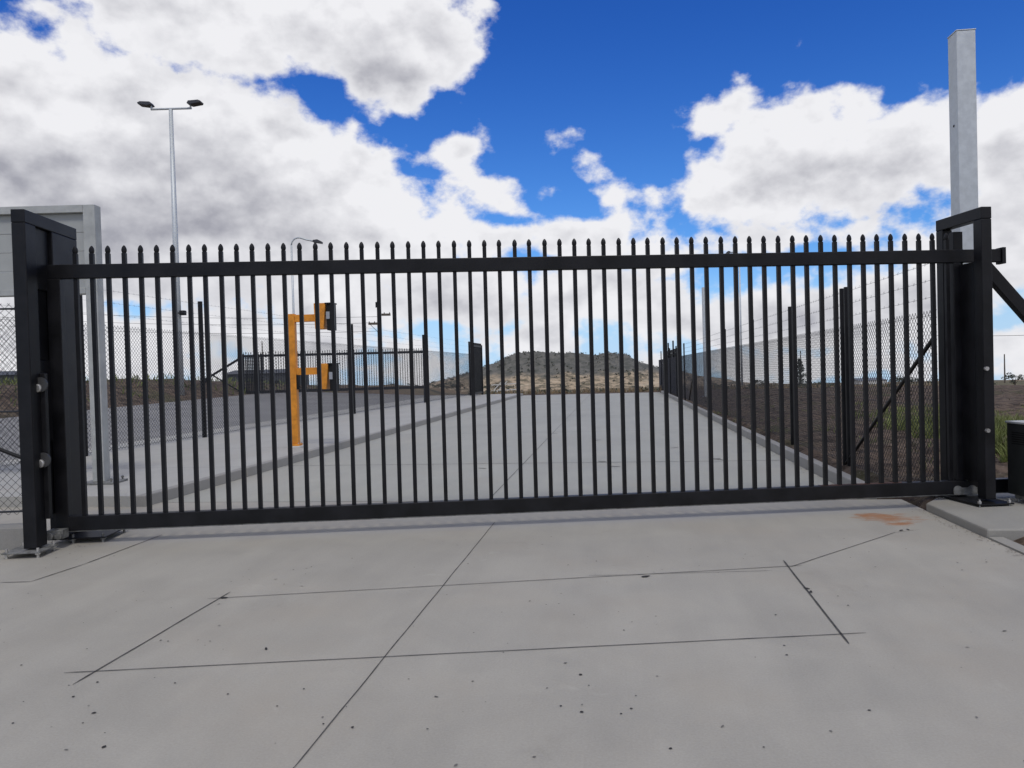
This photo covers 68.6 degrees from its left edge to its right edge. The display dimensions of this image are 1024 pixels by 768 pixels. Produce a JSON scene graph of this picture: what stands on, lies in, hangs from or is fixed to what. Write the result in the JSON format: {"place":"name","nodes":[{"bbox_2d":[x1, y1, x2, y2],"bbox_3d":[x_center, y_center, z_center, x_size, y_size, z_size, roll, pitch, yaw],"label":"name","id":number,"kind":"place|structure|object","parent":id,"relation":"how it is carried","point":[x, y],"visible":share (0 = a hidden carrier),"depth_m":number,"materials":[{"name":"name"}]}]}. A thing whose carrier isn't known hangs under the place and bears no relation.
{"place":"outdoors","nodes":[
{"label":"outdoors","id":0,"kind":"place"},
{"bbox_2d":[0,392,432,460],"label":"yard asphalt","id":1,"kind":"structure","parent":0,"point":[281,412],"depth_m":29.46,"materials":[{"name":"grey asphalt"}]},
{"bbox_2d":[290,237,322,313],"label":"street lamp","id":2,"kind":"object","parent":1,"relation":"on","point":[292,279],"visible":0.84,"depth_m":45.84,"materials":[{"name":"metal"}]},
{"bbox_2d":[205,348,423,393],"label":"sliding gate","id":3,"kind":"structure","parent":1,"relation":"on","point":[284,391],"depth_m":46.55,"materials":[{"name":"black metal"}]},
{"bbox_2d":[0,394,515,506],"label":"path","id":4,"kind":"structure","parent":0,"point":[266,443],"depth_m":14.95,"materials":[{"name":"concrete"}]},
{"bbox_2d":[0,204,127,484],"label":"sign board","id":5,"kind":"object","parent":4,"relation":"on","point":[84,221],"visible":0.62,"depth_m":10.22,"materials":[{"name":"grey paint"}]},
{"bbox_2d":[0,290,470,467],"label":"chain link fence","id":6,"kind":"object","parent":4,"relation":"on","point":[202,380],"visible":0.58,"depth_m":19.41,"materials":[{"name":"black metal"}]},
{"bbox_2d":[287,302,339,447],"bbox_3d":[-3.914,-0.169,14.740,1.020,2.807,0.270,-2,1,5],"label":"intercom stand","id":7,"kind":"object","parent":4,"relation":"on","point":[326,368],"visible":0.73,"depth_m":14.70,"materials":[{"name":"yellow paint"}]},
{"bbox_2d":[474,343,483,394],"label":"swing gate","id":8,"kind":"structure","parent":4,"relation":"on","point":[478,361],"depth_m":45.48,"materials":[{"name":"black metal"}]},
{"bbox_2d":[168,392,832,501],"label":"road","id":9,"kind":"structure","parent":0,"point":[452,458],"depth_m":12.61,"materials":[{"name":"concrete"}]},
{"bbox_2d":[0,499,1023,767],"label":"apron","id":10,"kind":"object","parent":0,"point":[868,633],"visible":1,"depth_m":4.16,"materials":[{"name":"concrete"}]},
{"bbox_2d":[0,523,23,549],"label":"kerb","id":11,"kind":"structure","parent":10,"relation":"on","point":[11,536],"depth_m":6.86,"materials":[{"name":"concrete"}]},
{"bbox_2d":[0,303,21,514],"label":"chain link fence","id":12,"kind":"object","parent":11,"relation":"on","point":[9,453],"visible":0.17,"depth_m":6.95,"materials":[{"name":"grey metal"}]},
{"bbox_2d":[1,209,124,558],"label":"guide portal","id":13,"kind":"object","parent":10,"relation":"on","point":[40,243],"visible":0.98,"depth_m":6.67,"materials":[{"name":"metal"}]},
{"bbox_2d":[47,233,1023,531],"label":"sliding gate","id":14,"kind":"structure","parent":13,"relation":"attached to","point":[735,259],"depth_m":7.28,"materials":[{"name":"metal"}]},
{"bbox_2d":[0,421,1021,559],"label":"loose grit","id":15,"kind":"object","parent":10,"relation":"on","point":[819,476],"visible":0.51,"depth_m":6.85,"materials":[{"name":"gravel"}]},
{"bbox_2d":[0,379,1023,545],"bbox_3d":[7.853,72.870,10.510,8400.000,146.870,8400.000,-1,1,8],"label":"ground","id":16,"kind":"structure","parent":0,"point":[1003,402],"depth_m":24.88,"materials":[{"name":"soil"}]},
{"bbox_2d":[0,371,16,382],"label":"shed","id":17,"kind":"structure","parent":16,"relation":"on","point":[7,375],"depth_m":109.97,"materials":[{"name":"grey metal"}]},
{"bbox_2d":[0,373,338,405],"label":"bank grass","id":18,"kind":"structure","parent":16,"relation":"on","point":[4,382],"depth_m":41.65,"materials":[{"name":"green plant"}]},
{"bbox_2d":[137,99,203,395],"bbox_3d":[-17.859,-7.105,39.830,3.324,15.675,0.700,-2,1,0],"label":"light pole","id":19,"kind":"object","parent":16,"relation":"on","point":[192,103],"visible":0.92,"depth_m":39.74,"materials":[{"name":"metal"}]},
{"bbox_2d":[1,395,437,461],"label":"kerb","id":20,"kind":"structure","parent":16,"relation":"on","point":[213,429],"depth_m":20.05,"materials":[{"name":"concrete"}]},
{"bbox_2d":[243,354,263,393],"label":"slatted housing","id":21,"kind":"object","parent":16,"relation":"on","point":[260,362],"visible":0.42,"depth_m":46.33,"materials":[{"name":"black metal"}]},
{"bbox_2d":[221,369,307,383],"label":"shed","id":22,"kind":"structure","parent":16,"relation":"on","point":[278,374],"depth_m":119.98,"materials":[{"name":"grey metal"}]},
{"bbox_2d":[136,393,522,506],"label":"kerb","id":23,"kind":"structure","parent":16,"relation":"on","point":[204,482],"depth_m":12.56,"materials":[{"name":"concrete"}]},
{"bbox_2d":[368,302,390,376],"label":"power pole","id":24,"kind":"object","parent":16,"relation":"on","point":[383,314],"visible":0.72,"depth_m":84.81,"materials":[{"name":"brown wood"}]},
{"bbox_2d":[6,317,352,324],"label":"power line","id":25,"kind":"object","parent":24,"relation":"attached to","point":[197,324],"visible":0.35,"depth_m":86.78,"materials":[{"name":"grey metal"}]},
{"bbox_2d":[0,325,369,333],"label":"power line","id":26,"kind":"object","parent":24,"relation":"attached to","point":[242,333],"visible":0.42,"depth_m":86.20,"materials":[{"name":"grey metal"}]},
{"bbox_2d":[116,315,376,317],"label":"power line","id":27,"kind":"object","parent":24,"relation":"attached to","point":[194,317],"visible":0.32,"depth_m":86.80,"materials":[{"name":"grey metal"}]},
{"bbox_2d":[491,381,515,391],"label":"rail fence","id":28,"kind":"object","parent":16,"relation":"on","point":[500,388],"visible":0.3,"depth_m":89.97,"materials":[{"name":"grey"}]},
{"bbox_2d":[702,287,706,396],"bbox_3d":[9.273,-2.012,35.976,0.400,5.212,0.400,-2,1,6],"label":"steel post","id":29,"kind":"object","parent":16,"relation":"on","point":[703,318],"visible":0.48,"depth_m":35.87,"materials":[{"name":"black metal"}]},
{"bbox_2d":[484,381,938,393],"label":"dry grass","id":30,"kind":"structure","parent":16,"relation":"on","point":[603,390],"depth_m":48.08,"materials":[{"name":"beige plant"}]},
{"bbox_2d":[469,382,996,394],"bbox_3d":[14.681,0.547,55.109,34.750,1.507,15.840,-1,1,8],"label":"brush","id":31,"kind":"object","parent":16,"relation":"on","point":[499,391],"visible":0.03,"depth_m":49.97,"materials":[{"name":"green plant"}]},
{"bbox_2d":[726,251,742,381],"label":"street lamp","id":32,"kind":"object","parent":16,"relation":"on","point":[740,314],"visible":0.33,"depth_m":59.88,"materials":[{"name":"metal"}]},
{"bbox_2d":[661,391,876,498],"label":"kerb","id":33,"kind":"structure","parent":16,"relation":"on","point":[803,459],"depth_m":12.11,"materials":[{"name":"concrete"}]},
{"bbox_2d":[659,264,939,498],"bbox_3d":[7.149,-0.458,29.446,0.065,2.540,44.013,-1,1,7],"label":"chain link fence","id":34,"kind":"object","parent":16,"relation":"on","point":[844,383],"visible":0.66,"depth_m":11.94,"materials":[{"name":"black metal"}]},
{"bbox_2d":[797,359,806,384],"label":"conifer","id":35,"kind":"object","parent":16,"relation":"on","point":[802,375],"visible":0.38,"depth_m":74.89,"materials":[{"name":"green plant"}]},
{"bbox_2d":[691,389,1023,481],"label":"clods","id":36,"kind":"object","parent":16,"relation":"on","point":[890,478],"visible":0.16,"depth_m":16.87,"materials":[{"name":"brown soil"}]},
{"bbox_2d":[714,401,1023,468],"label":"weeds","id":37,"kind":"object","parent":16,"relation":"on","point":[1000,444],"visible":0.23,"depth_m":15.27,"materials":[{"name":"green plant"}]},
{"bbox_2d":[854,378,886,383],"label":"shed","id":38,"kind":"structure","parent":16,"relation":"on","point":[875,379],"depth_m":260.50,"materials":[{"name":"grey metal"}]},
{"bbox_2d":[947,28,977,263],"bbox_3d":[5.031,-1.352,8.331,0.380,5.045,0.380,-2,1,6],"label":"steel post","id":39,"kind":"object","parent":16,"relation":"on","point":[963,117],"visible":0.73,"depth_m":8.21,"materials":[{"name":"grey metal"}]},
{"bbox_2d":[926,493,1023,540],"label":"footing pad","id":40,"kind":"object","parent":16,"relation":"on","point":[1006,521],"visible":0.57,"depth_m":6.85,"materials":[{"name":"concrete"}]},
{"bbox_2d":[936,207,1013,506],"bbox_3d":[4.573,-0.274,7.599,0.360,2.890,0.860,-2,1,-4],"label":"guide portal","id":41,"kind":"object","parent":40,"relation":"on","point":[977,370],"visible":0.77,"depth_m":7.40,"materials":[{"name":"metal"}]},
{"bbox_2d":[1005,420,1023,501],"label":"gate motor cabinet","id":42,"kind":"object","parent":40,"relation":"on","point":[1015,441],"visible":0.95,"depth_m":7.37,"materials":[{"name":"metal"}]},
{"bbox_2d":[1004,354,1005,382],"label":"power pole","id":43,"kind":"object","parent":16,"relation":"on","point":[1004,370],"visible":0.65,"depth_m":169.92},
{"bbox_2d":[988,537,1023,554],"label":"edge strip","id":44,"kind":"object","parent":16,"relation":"on","point":[1012,545],"visible":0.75,"depth_m":6.00,"materials":[{"name":"concrete"}]},
{"bbox_2d":[1001,372,1023,384],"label":"gum tree","id":45,"kind":"object","parent":16,"relation":"on","point":[1013,380],"visible":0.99,"depth_m":120.16,"materials":[{"name":"green plant"}]},
{"bbox_2d":[0,0,1023,385],"label":"sky","id":46,"kind":"structure","parent":0,"point":[337,122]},
{"bbox_2d":[429,352,776,391],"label":"hill","id":47,"kind":"structure","parent":0,"point":[540,377],"depth_m":743.25,"materials":[{"name":"brown soil"}]},
{"bbox_2d":[429,351,688,390],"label":"scrub","id":48,"kind":"object","parent":47,"relation":"on","point":[615,353],"visible":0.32,"depth_m":762.12,"materials":[{"name":"green plant"}]},
{"bbox_2d":[667,341,677,383],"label":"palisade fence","id":49,"kind":"object","parent":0,"point":[672,353],"visible":0.16,"depth_m":41.29,"materials":[{"name":"black metal"}]}
]}

